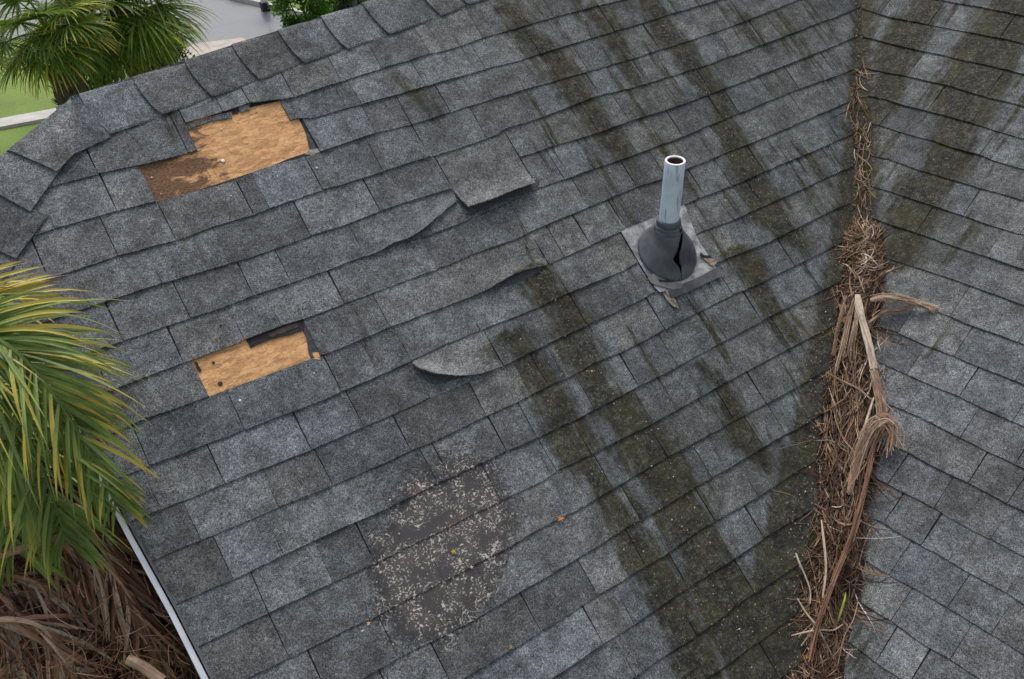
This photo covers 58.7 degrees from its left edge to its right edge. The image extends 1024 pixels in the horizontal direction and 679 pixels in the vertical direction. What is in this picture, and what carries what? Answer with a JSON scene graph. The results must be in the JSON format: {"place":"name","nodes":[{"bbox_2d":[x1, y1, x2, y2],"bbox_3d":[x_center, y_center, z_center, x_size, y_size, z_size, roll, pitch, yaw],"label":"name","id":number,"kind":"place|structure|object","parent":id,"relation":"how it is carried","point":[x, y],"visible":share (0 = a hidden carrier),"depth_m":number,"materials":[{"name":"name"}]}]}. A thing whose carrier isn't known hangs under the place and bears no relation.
{"place":"outdoors","nodes":[
{"label":"outdoors","id":0,"kind":"place"},
{"bbox_2d":[0,108,55,129],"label":"pavement","id":1,"kind":"structure","parent":0,"point":[23,119],"depth_m":16.35,"materials":[{"name":"concrete"}]},
{"bbox_2d":[0,0,287,38],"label":"road","id":2,"kind":"structure","parent":0,"point":[32,21],"depth_m":21.49,"materials":[{"name":"grey asphalt"}]},
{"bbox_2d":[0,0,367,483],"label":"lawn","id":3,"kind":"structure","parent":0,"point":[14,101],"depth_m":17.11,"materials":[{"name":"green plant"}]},
{"bbox_2d":[0,13,31,150],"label":"fan palm","id":4,"kind":"object","parent":3,"relation":"on","point":[4,65],"visible":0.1,"depth_m":12.21,"materials":[{"name":"green plant"}]},
{"bbox_2d":[0,0,124,106],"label":"fan palm","id":5,"kind":"object","parent":3,"relation":"on","point":[56,57],"visible":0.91,"depth_m":10.19,"materials":[{"name":"green plant"}]},
{"bbox_2d":[0,259,209,678],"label":"feather palm","id":6,"kind":"object","parent":3,"relation":"on","point":[80,598],"visible":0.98,"depth_m":2.69,"materials":[{"name":"green plant"}]},
{"bbox_2d":[81,57,128,90],"bbox_3d":[-7.627,-4.692,16.617,1.181,1.094,1.203,23,45,31],"label":"garden shrub","id":7,"kind":"object","parent":3,"relation":"on","point":[92,84],"visible":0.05,"depth_m":16.46,"materials":[{"name":"green plant"}]},
{"bbox_2d":[11,0,219,93],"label":"fan palm","id":8,"kind":"object","parent":3,"relation":"on","point":[136,32],"visible":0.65,"depth_m":11.29,"materials":[{"name":"green plant"}]},
{"bbox_2d":[144,31,194,69],"bbox_3d":[-6.685,-5.310,17.250,1.317,1.124,1.226,-24,42,-23],"label":"garden shrub","id":9,"kind":"object","parent":3,"relation":"on","point":[180,52],"visible":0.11,"depth_m":17.24,"materials":[{"name":"green plant"}]},
{"bbox_2d":[234,0,307,15],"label":"kerb","id":10,"kind":"structure","parent":3,"relation":"on","point":[254,2],"depth_m":20.84,"materials":[{"name":"concrete"}]},
{"bbox_2d":[267,0,338,27],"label":"hedge bush","id":11,"kind":"object","parent":3,"relation":"on","point":[320,8],"visible":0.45,"depth_m":17.79,"materials":[{"name":"green plant"}]},
{"bbox_2d":[308,0,368,11],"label":"hedge bush","id":12,"kind":"object","parent":3,"relation":"on","point":[339,6],"visible":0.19,"depth_m":18.51,"materials":[{"name":"green plant"}]},
{"bbox_2d":[337,0,361,9],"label":"spiky plant","id":13,"kind":"object","parent":3,"relation":"on","point":[354,3],"visible":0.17,"depth_m":18.42,"materials":[{"name":"green plant"}]},
{"bbox_2d":[0,0,1023,678],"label":"house","id":14,"kind":"structure","parent":3,"relation":"on","point":[342,262],"depth_m":3.30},
{"bbox_2d":[343,28,839,672],"bbox_3d":[0.601,-0.008,3.452,1.308,1.580,2.825,13,41,21],"label":"grit","id":15,"kind":"object","parent":14,"relation":"on","point":[619,466],"visible":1,"depth_m":3.21,"materials":[{"name":"grey gravel"}]},
{"bbox_2d":[621,155,721,308],"bbox_3d":[0.646,-0.456,3.550,0.345,0.540,0.328,-24,42,-23],"label":"plumbing vent","id":16,"kind":"object","parent":14,"relation":"on","point":[674,258],"visible":1,"depth_m":3.58,"materials":[{"name":"grey metal"}]},
{"bbox_2d":[801,626,813,645],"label":"twig","id":17,"kind":"object","parent":14,"relation":"on","point":[807,636],"visible":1,"depth_m":3.21,"materials":[{"name":"wood"}]},
{"bbox_2d":[780,599,861,678],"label":"palm litter","id":18,"kind":"object","parent":14,"relation":"on","point":[821,665],"visible":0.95,"depth_m":3.20,"materials":[{"name":"brown plant"}]},
{"bbox_2d":[797,598,833,658],"bbox_3d":[1.072,1.025,3.223,0.011,0.139,0.197,-24,42,-23],"label":"twig","id":19,"kind":"object","parent":18,"relation":"on","point":[811,619],"visible":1,"depth_m":3.21,"materials":[{"name":"brown wood"}]},
{"bbox_2d":[791,624,842,635],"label":"twig","id":20,"kind":"object","parent":18,"relation":"on","point":[819,629],"visible":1,"depth_m":3.21,"materials":[{"name":"wood"}]},
{"bbox_2d":[808,439,876,661],"bbox_3d":[1.211,0.749,3.302,0.044,0.402,0.785,16,42,25],"label":"frond stalk","id":21,"kind":"object","parent":18,"relation":"on","point":[840,563],"visible":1,"depth_m":3.29,"materials":[{"name":"brown plant"}]},
{"bbox_2d":[837,602,857,664],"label":"twig","id":22,"kind":"object","parent":18,"relation":"on","point":[846,632],"visible":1,"depth_m":3.21,"materials":[{"name":"brown wood"}]},
{"bbox_2d":[755,308,914,675],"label":"palm litter","id":23,"kind":"object","parent":14,"relation":"on","point":[838,504],"visible":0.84,"depth_m":3.37,"materials":[{"name":"brown plant"}]},
{"bbox_2d":[795,553,810,603],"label":"twig","id":24,"kind":"object","parent":23,"relation":"on","point":[800,565],"visible":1,"depth_m":3.30,"materials":[{"name":"wood"}]},
{"bbox_2d":[821,520,826,597],"bbox_3d":[1.129,0.794,3.296,0.018,0.139,0.249,3,38,10],"label":"stick","id":25,"kind":"object","parent":23,"relation":"on","point":[825,558],"visible":1,"depth_m":3.28,"materials":[{"name":"brown wood"}]},
{"bbox_2d":[838,593,845,619],"bbox_3d":[1.174,0.949,3.231,0.008,0.066,0.083,16,42,24],"label":"leaf blade","id":26,"kind":"object","parent":23,"relation":"on","point":[842,607],"visible":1,"depth_m":3.22,"materials":[{"name":"green plant"}]},
{"bbox_2d":[848,397,874,494],"bbox_3d":[1.328,0.402,3.469,0.015,0.201,0.353,14,41,23],"label":"stick","id":27,"kind":"object","parent":23,"relation":"on","point":[869,410],"visible":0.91,"depth_m":3.51,"materials":[{"name":"brown wood"}]},
{"bbox_2d":[843,409,904,495],"bbox_3d":[1.342,0.422,3.433,0.308,0.205,0.159,-24,42,-23],"label":"dry frond","id":28,"kind":"object","parent":23,"relation":"on","point":[868,434],"visible":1,"depth_m":3.43,"materials":[{"name":"brown plant"}]},
{"bbox_2d":[791,249,909,473],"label":"palm litter","id":29,"kind":"object","parent":14,"relation":"on","point":[854,368],"visible":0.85,"depth_m":3.62,"materials":[{"name":"brown plant"}]},
{"bbox_2d":[831,295,846,355],"bbox_3d":[1.324,-0.057,3.687,0.021,0.161,0.222,11,40,19],"label":"palm leaf strip","id":30,"kind":"object","parent":29,"relation":"on","point":[838,327],"visible":1,"depth_m":3.68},
{"bbox_2d":[835,298,854,370],"bbox_3d":[1.341,-0.021,3.668,0.031,0.183,0.272,12,41,20],"label":"palm leaf strip","id":31,"kind":"object","parent":29,"relation":"on","point":[848,318],"visible":1,"depth_m":3.67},
{"bbox_2d":[847,312,858,355],"bbox_3d":[1.375,-0.026,3.661,0.026,0.146,0.149,10,40,18],"label":"palm leaf strip","id":32,"kind":"object","parent":29,"relation":"on","point":[853,332],"visible":1,"depth_m":3.65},
{"bbox_2d":[826,372,885,399],"bbox_3d":[1.341,0.183,3.562,0.233,0.056,0.052,14,41,22],"label":"twig","id":33,"kind":"object","parent":29,"relation":"on","point":[857,388],"visible":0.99,"depth_m":3.58,"materials":[{"name":"wood"}]},
{"bbox_2d":[855,294,878,368],"bbox_3d":[1.412,-0.026,3.626,0.035,0.159,0.317,-4,38,0],"label":"frond stalk","id":34,"kind":"object","parent":29,"relation":"on","point":[866,335],"visible":1,"depth_m":3.62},
{"bbox_2d":[869,367,893,438],"bbox_3d":[1.422,0.241,3.506,0.086,0.156,0.274,4,38,11],"label":"frond sheath","id":35,"kind":"object","parent":34,"relation":"hanging from","point":[880,404],"visible":0.84,"depth_m":3.52,"materials":[{"name":"brown plant"}]},
{"bbox_2d":[868,304,914,323],"bbox_3d":[1.527,-0.106,3.672,0.197,0.079,0.039,-5,38,-1],"label":"frond strip","id":36,"kind":"object","parent":29,"relation":"on","point":[883,312],"visible":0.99,"depth_m":3.67,"materials":[{"name":"brown plant"}]},
{"bbox_2d":[870,293,942,312],"bbox_3d":[1.579,-0.149,3.652,0.275,0.048,0.054,10,40,18],"label":"frond branch","id":37,"kind":"object","parent":29,"relation":"on","point":[906,300],"visible":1,"depth_m":3.65,"materials":[{"name":"brown plant"}]},
{"bbox_2d":[833,3,883,228],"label":"palm litter","id":38,"kind":"object","parent":14,"relation":"on","point":[856,144],"visible":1,"depth_m":4.11,"materials":[{"name":"brown plant"}]},
{"bbox_2d":[828,216,904,305],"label":"palm litter","id":39,"kind":"object","parent":14,"relation":"on","point":[863,247],"visible":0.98,"depth_m":3.81,"materials":[{"name":"brown plant"}]},
{"bbox_2d":[180,38,244,59],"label":"driveway","id":40,"kind":"structure","parent":0,"point":[213,45],"depth_m":18.94,"materials":[{"name":"white concrete"}]},
{"bbox_2d":[175,0,286,44],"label":"road","id":41,"kind":"structure","parent":0,"point":[237,19],"depth_m":20.17,"materials":[{"name":"grey asphalt"}]},
{"bbox_2d":[259,0,269,11],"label":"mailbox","id":42,"kind":"object","parent":41,"relation":"on","point":[264,6],"visible":0.95,"depth_m":20.51,"materials":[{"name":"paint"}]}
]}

